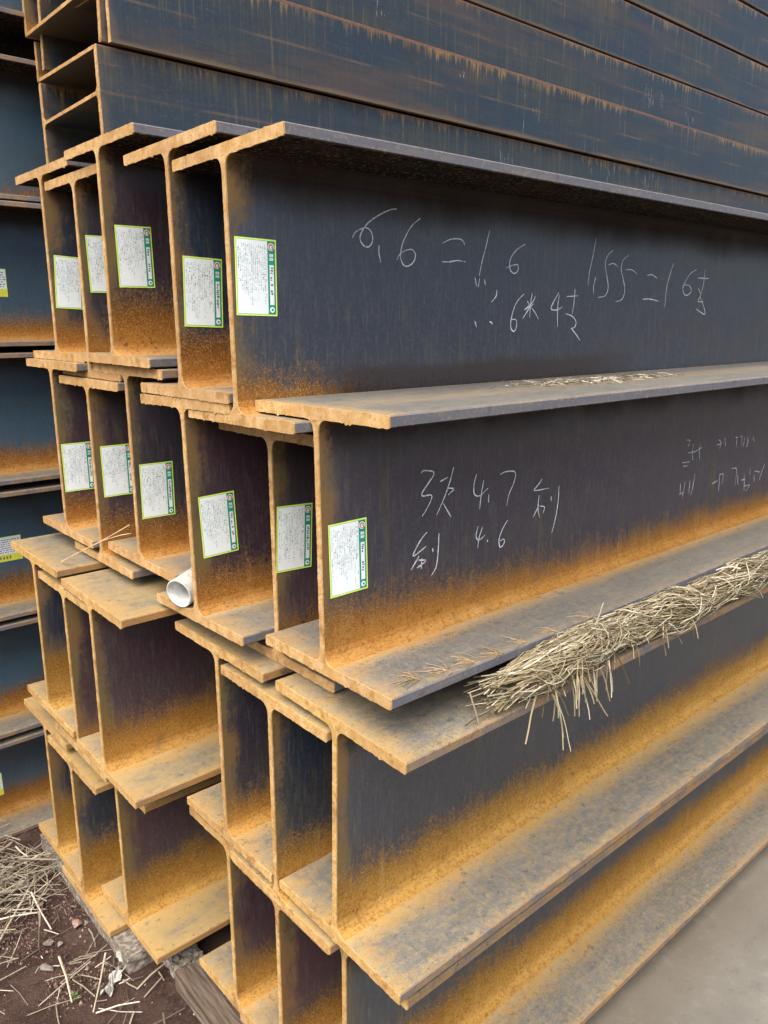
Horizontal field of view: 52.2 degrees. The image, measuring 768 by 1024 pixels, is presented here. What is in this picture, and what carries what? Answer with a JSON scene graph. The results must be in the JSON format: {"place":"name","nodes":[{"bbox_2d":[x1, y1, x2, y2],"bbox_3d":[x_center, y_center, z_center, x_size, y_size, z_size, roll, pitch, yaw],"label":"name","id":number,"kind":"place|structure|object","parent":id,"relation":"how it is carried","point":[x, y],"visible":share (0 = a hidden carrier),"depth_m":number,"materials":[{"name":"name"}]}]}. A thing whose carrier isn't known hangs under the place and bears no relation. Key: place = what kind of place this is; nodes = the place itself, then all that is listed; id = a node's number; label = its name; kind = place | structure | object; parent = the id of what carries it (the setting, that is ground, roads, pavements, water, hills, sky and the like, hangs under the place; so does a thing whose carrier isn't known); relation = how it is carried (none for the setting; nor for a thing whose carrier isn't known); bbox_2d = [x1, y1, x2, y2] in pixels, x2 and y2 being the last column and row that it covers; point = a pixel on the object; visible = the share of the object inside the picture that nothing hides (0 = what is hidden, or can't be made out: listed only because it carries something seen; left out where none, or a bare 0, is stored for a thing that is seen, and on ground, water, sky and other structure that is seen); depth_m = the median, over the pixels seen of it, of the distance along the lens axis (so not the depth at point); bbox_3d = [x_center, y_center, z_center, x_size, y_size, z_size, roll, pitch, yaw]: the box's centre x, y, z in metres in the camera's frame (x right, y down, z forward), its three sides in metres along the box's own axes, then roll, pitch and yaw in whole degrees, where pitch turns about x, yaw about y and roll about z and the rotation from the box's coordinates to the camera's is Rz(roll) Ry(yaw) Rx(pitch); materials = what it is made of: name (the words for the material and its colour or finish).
{"place":"outdoors","nodes":[
{"label":"outdoors","id":0,"kind":"place"},
{"bbox_2d":[0,827,230,1023],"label":"ground","id":1,"kind":"structure","parent":0,"point":[170,1001],"depth_m":1.77,"materials":[{"name":"brown soil"}]},
{"bbox_2d":[0,912,39,919],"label":"straw stalk","id":2,"kind":"object","parent":1,"relation":"on","point":[19,915],"visible":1,"depth_m":1.93,"materials":[{"name":"beige plant"}]},
{"bbox_2d":[0,726,53,841],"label":"steel beam","id":3,"kind":"structure","parent":1,"relation":"on","point":[26,804],"depth_m":2.33,"materials":[{"name":"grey metal"}]},
{"bbox_2d":[0,614,44,738],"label":"steel beam","id":4,"kind":"structure","parent":3,"relation":"on","point":[21,664],"depth_m":2.27,"materials":[{"name":"grey metal"}]},
{"bbox_2d":[0,479,63,621],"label":"steel beam","id":5,"kind":"structure","parent":4,"relation":"on","point":[25,508],"depth_m":2.21,"materials":[{"name":"grey metal"}]},
{"bbox_2d":[0,349,59,485],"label":"steel beam","id":6,"kind":"structure","parent":5,"relation":"on","point":[28,448],"depth_m":2.17,"materials":[{"name":"metal"}]},
{"bbox_2d":[0,200,54,346],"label":"steel beam","id":7,"kind":"structure","parent":6,"relation":"on","point":[26,318],"depth_m":2.10,"materials":[{"name":"grey metal"}]},
{"bbox_2d":[40,963,53,970],"bbox_3d":[-0.766,1.036,1.783,0.034,0.016,0.015,3,14,13],"label":"stone","id":8,"kind":"object","parent":1,"relation":"on","point":[45,967],"visible":1,"depth_m":1.78,"materials":[{"name":"grey stone"}]},
{"bbox_2d":[43,939,53,945],"bbox_3d":[-0.795,1.019,1.855,0.024,0.019,0.014,-11,18,-38],"label":"stone","id":9,"kind":"object","parent":1,"relation":"on","point":[48,942],"visible":1,"depth_m":1.85,"materials":[{"name":"stone"}]},
{"bbox_2d":[58,956,72,1002],"bbox_3d":[-0.708,1.038,1.744,0.007,0.010,0.152,-9,16,-31],"label":"straw stalk","id":10,"kind":"object","parent":1,"relation":"on","point":[62,966],"visible":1,"depth_m":1.75,"materials":[{"name":"beige plant"}]},
{"bbox_2d":[72,919,82,927],"bbox_3d":[-0.750,1.003,1.909,0.027,0.015,0.024,5,15,18],"label":"stone","id":11,"kind":"object","parent":1,"relation":"on","point":[76,922],"visible":1,"depth_m":1.91,"materials":[{"name":"pink stone"}]},
{"bbox_2d":[0,820,184,1023],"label":"ground straw","id":12,"kind":"object","parent":1,"relation":"on","point":[25,882],"visible":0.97,"depth_m":1.99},
{"bbox_2d":[0,880,33,940],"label":"straw stalk","id":13,"kind":"object","parent":12,"relation":"on","point":[15,912],"visible":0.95,"depth_m":1.93,"materials":[{"name":"beige plant"}]},
{"bbox_2d":[40,833,153,974],"bbox_3d":[-0.708,0.973,2.030,0.159,0.074,0.584,-12,18,-40],"label":"concrete sleeper","id":14,"kind":"object","parent":1,"relation":"on","point":[134,953],"visible":0.21,"depth_m":1.82,"materials":[{"name":"grey concrete"}]},
{"bbox_2d":[24,697,81,885],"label":"steel beam","id":15,"kind":"structure","parent":14,"relation":"on","point":[59,831],"depth_m":2.02,"materials":[{"name":"brown metal"}]},
{"bbox_2d":[10,532,108,737],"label":"steel beam","id":16,"kind":"structure","parent":15,"relation":"on","point":[51,693],"depth_m":1.82,"materials":[{"name":"brown metal"}]},
{"bbox_2d":[26,358,99,548],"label":"steel beam","id":17,"kind":"structure","parent":16,"relation":"on","point":[76,520],"depth_m":1.76,"materials":[{"name":"brown metal"}]},
{"bbox_2d":[15,157,92,362],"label":"steel beam","id":18,"kind":"structure","parent":17,"relation":"on","point":[63,265],"depth_m":1.68,"materials":[{"name":"brown metal"}]},
{"bbox_2d":[61,525,130,561],"bbox_3d":[-0.595,0.067,1.596,0.273,0.130,0.012,11,17,37],"label":"straw stalk","id":19,"kind":"object","parent":16,"relation":"on","point":[98,542],"visible":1,"depth_m":1.56,"materials":[{"name":"beige plant"}]},
{"bbox_2d":[59,375,154,578],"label":"steel beam","id":20,"kind":"structure","parent":16,"relation":"on","point":[108,432],"depth_m":1.65,"materials":[{"name":"brown metal"}]},
{"bbox_2d":[44,163,123,381],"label":"steel beam","id":21,"kind":"structure","parent":20,"relation":"on","point":[81,185],"depth_m":1.56,"materials":[{"name":"brown metal"}]},
{"bbox_2d":[93,363,190,580],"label":"steel beam","id":22,"kind":"structure","parent":20,"relation":"on","point":[159,544],"depth_m":1.54,"materials":[{"name":"brown metal"}]},
{"bbox_2d":[64,122,183,368],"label":"steel beam","id":23,"kind":"structure","parent":22,"relation":"on","point":[136,241],"depth_m":1.45,"materials":[{"name":"brown metal"}]},
{"bbox_3d":[-0.583,0.521,1.894,0.102,0.026,0.502,-12,18,-40],"label":"timber block","id":24,"kind":"object","parent":15,"relation":"on","visible":0},
{"bbox_2d":[38,567,110,781],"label":"steel beam","id":25,"kind":"structure","parent":24,"relation":"on","point":[79,645],"depth_m":1.72,"materials":[{"name":"brown metal"}]},
{"bbox_2d":[61,568,220,808],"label":"steel beam","id":26,"kind":"structure","parent":24,"relation":"on","point":[156,737],"depth_m":1.63,"materials":[{"name":"brown metal"}]},
{"bbox_2d":[47,734,128,937],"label":"steel beam","id":27,"kind":"structure","parent":14,"relation":"on","point":[94,802],"depth_m":1.90,"materials":[{"name":"brown metal"}]},
{"bbox_2d":[101,774,229,964],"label":"steel beam","id":28,"kind":"structure","parent":27,"relation":"on","point":[166,893],"depth_m":1.83,"materials":[{"name":"brown metal"}]},
{"bbox_2d":[93,952,105,1011],"bbox_3d":[-0.629,1.040,1.737,0.005,0.009,0.168,-3,14,-11],"label":"straw stalk","id":29,"kind":"object","parent":1,"relation":"on","point":[100,979],"visible":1,"depth_m":1.74,"materials":[{"name":"beige plant"}]},
{"bbox_2d":[100,966,121,996],"bbox_3d":[-0.603,1.038,1.736,0.030,0.023,0.069,1,14,6],"label":"sheet scrap","id":30,"kind":"object","parent":1,"relation":"on","point":[113,980],"visible":1,"depth_m":1.74,"materials":[{"name":"white paper"}]},
{"bbox_2d":[96,1001,139,1013],"bbox_3d":[-0.567,1.055,1.672,0.090,0.009,0.006,-4,14,-15],"label":"straw stalk","id":31,"kind":"object","parent":1,"relation":"on","point":[115,1006],"visible":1,"depth_m":1.67,"materials":[{"name":"beige plant"}]},
{"bbox_2d":[116,951,124,964],"bbox_3d":[-0.590,1.011,1.817,0.061,0.040,0.063,7,15,25],"label":"sheet scrap","id":32,"kind":"object","parent":1,"relation":"on","point":[118,955],"visible":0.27,"depth_m":1.80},
{"bbox_2d":[162,943,203,978],"bbox_3d":[-0.468,1.031,1.809,0.077,0.050,0.090,-12,18,-40],"label":"concrete chunk","id":33,"kind":"object","parent":1,"relation":"on","point":[173,964],"visible":0.36,"depth_m":1.78,"materials":[{"name":"grey concrete"}]},
{"bbox_2d":[174,956,243,1023],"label":"timber sleeper","id":34,"kind":"object","parent":1,"relation":"on","point":[202,995],"visible":0.78,"depth_m":1.67,"materials":[{"name":"brown wood"}]},
{"bbox_2d":[189,806,278,1023],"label":"steel beam","id":35,"kind":"structure","parent":34,"relation":"on","point":[240,967],"depth_m":1.59,"materials":[{"name":"brown metal"}]},
{"bbox_2d":[175,618,293,881],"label":"steel beam","id":36,"kind":"structure","parent":35,"relation":"on","point":[233,808],"depth_m":1.44,"materials":[{"name":"brown metal"}]},
{"bbox_2d":[219,422,344,692],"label":"steel beam","id":37,"kind":"structure","parent":36,"relation":"on","point":[291,465],"depth_m":1.27,"materials":[{"name":"brown metal"}]},
{"bbox_2d":[140,393,274,645],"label":"steel beam","id":38,"kind":"structure","parent":37,"relation":"on","point":[227,491],"depth_m":1.37,"materials":[{"name":"brown metal"}]},
{"bbox_2d":[166,567,193,607],"bbox_3d":[-0.343,0.128,1.435,0.054,0.054,0.100,7,24,26],"label":"plastic pipe","id":39,"kind":"object","parent":38,"relation":"attached to","point":[179,588],"visible":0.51,"depth_m":1.41,"materials":[{"name":"white plastic"}]},
{"bbox_2d":[123,120,259,403],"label":"steel beam","id":40,"kind":"structure","parent":38,"relation":"on","point":[197,249],"depth_m":1.26,"materials":[{"name":"brown metal"}]},
{"bbox_2d":[172,121,767,433],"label":"steel beam","id":41,"kind":"structure","parent":37,"relation":"on","point":[356,263],"depth_m":1.38,"materials":[{"name":"grey metal"}]},
{"bbox_2d":[232,860,341,1023],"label":"steel beam","id":42,"kind":"structure","parent":34,"relation":"on","point":[309,972],"depth_m":1.48,"materials":[{"name":"brown metal"}]},
{"bbox_2d":[340,727,767,1023],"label":"steel beam","id":43,"kind":"structure","parent":34,"relation":"on","point":[585,943],"depth_m":1.75,"materials":[{"name":"brown metal"}]},
{"bbox_2d":[221,662,339,954],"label":"steel beam","id":44,"kind":"structure","parent":43,"relation":"on","point":[300,750],"depth_m":1.33,"materials":[{"name":"brown metal"}]},
{"bbox_2d":[275,579,767,1004],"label":"steel beam","id":45,"kind":"structure","parent":43,"relation":"on","point":[454,839],"depth_m":1.37,"materials":[{"name":"brown metal"}]},
{"bbox_2d":[255,361,767,710],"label":"steel beam","id":46,"kind":"structure","parent":45,"relation":"on","point":[466,519],"depth_m":1.33,"materials":[{"name":"brown metal"}]},
{"bbox_2d":[391,611,595,687],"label":"straw tufts","id":47,"kind":"object","parent":46,"relation":"on","point":[469,660],"visible":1,"depth_m":1.14,"materials":[{"name":"beige plant"}]},
{"bbox_2d":[490,371,695,388],"bbox_3d":[0.420,-0.256,1.512,0.652,0.012,0.170,-9,16,-31],"label":"straw chaff","id":48,"kind":"object","parent":46,"relation":"on","point":[622,378],"visible":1,"depth_m":1.48,"materials":[{"name":"beige plant"}]},
{"bbox_2d":[464,550,767,750],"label":"straw rope","id":49,"kind":"object","parent":45,"relation":"on","point":[566,656],"visible":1,"depth_m":1.28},
{"bbox_2d":[585,845,767,1023],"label":"concrete pavement","id":50,"kind":"structure","parent":0,"point":[707,963],"depth_m":1.77,"materials":[{"name":"grey concrete"}]},
{"bbox_3d":[1.424,-1.908,3.867,6.000,0.163,0.402,-12,18,-40],"label":"flat lying beam","id":51,"kind":"object","parent":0,"visible":0},
{"bbox_2d":[463,0,767,115],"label":"flat lying beam","id":52,"kind":"structure","parent":51,"relation":"on","point":[625,31],"depth_m":3.25,"materials":[{"name":"metal"}]},
{"bbox_2d":[624,0,767,67],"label":"flat lying beam","id":53,"kind":"structure","parent":52,"relation":"on","point":[738,27],"depth_m":3.60,"materials":[{"name":"metal"}]},
{"bbox_2d":[738,0,767,16],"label":"flat lying beam","id":54,"kind":"structure","parent":53,"relation":"on","point":[760,6],"depth_m":3.78,"materials":[{"name":"metal"}]},
{"bbox_3d":[-2.006,0.174,1.745,8.500,0.350,0.250,-12,18,-40],"label":"steel beam","id":55,"kind":"object","parent":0,"visible":0},
{"bbox_2d":[0,346,54,349],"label":"steel beam","id":56,"kind":"structure","parent":55,"relation":"on","point":[27,347],"depth_m":2.40,"materials":[{"name":"black metal"}]},
{"bbox_3d":[-2.006,-0.530,1.572,8.500,0.353,0.250,-12,18,-40],"label":"steel beam","id":57,"kind":"object","parent":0,"visible":0},
{"bbox_2d":[0,54,45,203],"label":"steel beam","id":58,"kind":"structure","parent":57,"relation":"on","point":[22,147],"depth_m":2.26,"materials":[{"name":"metal"}]},
{"bbox_2d":[0,0,39,48],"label":"steel beam","id":59,"kind":"structure","parent":58,"relation":"on","point":[12,30],"depth_m":2.20,"materials":[{"name":"black metal"}]},
{"bbox_3d":[-2.177,-0.963,1.667,8.500,0.368,0.250,-12,18,-40],"label":"steel beam","id":60,"kind":"object","parent":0,"visible":0},
{"bbox_2d":[0,42,34,60],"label":"steel beam","id":61,"kind":"structure","parent":60,"relation":"on","point":[17,51],"depth_m":2.48,"materials":[{"name":"black metal"}]},
{"bbox_3d":[1.313,-1.283,3.878,5.000,0.206,0.402,-12,18,-40],"label":"flat lying beam","id":62,"kind":"object","parent":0,"visible":0},
{"bbox_2d":[39,44,767,213],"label":"flat lying beam","id":63,"kind":"structure","parent":62,"relation":"on","point":[133,87],"depth_m":2.19,"materials":[{"name":"grey metal"}]},
{"bbox_2d":[34,42,96,92],"bbox_3d":[1.427,-1.669,3.934,6.000,0.101,0.396,-12,19,-40],"label":"angle bar","id":64,"kind":"object","parent":63,"relation":"on","point":[77,72],"visible":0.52,"depth_m":2.11,"materials":[{"name":"metal"}]},
{"bbox_2d":[37,0,766,195],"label":"flat lying beam","id":65,"kind":"structure","parent":63,"relation":"on","point":[56,52],"depth_m":2.14,"materials":[{"name":"metal"}]},
{"bbox_2d":[22,0,767,196],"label":"angle bar","id":66,"kind":"object","parent":65,"relation":"on","point":[66,20],"visible":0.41,"depth_m":2.12,"materials":[{"name":"metal"}]},
{"bbox_2d":[286,0,767,151],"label":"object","id":67,"kind":"structure","parent":65,"relation":"on","point":[468,30],"depth_m":2.86,"materials":[{"name":"grey metal"}]},
{"bbox_2d":[105,0,767,195],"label":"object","id":68,"kind":"structure","parent":63,"relation":"on","point":[279,41],"depth_m":2.44,"materials":[{"name":"grey metal"}]}
]}

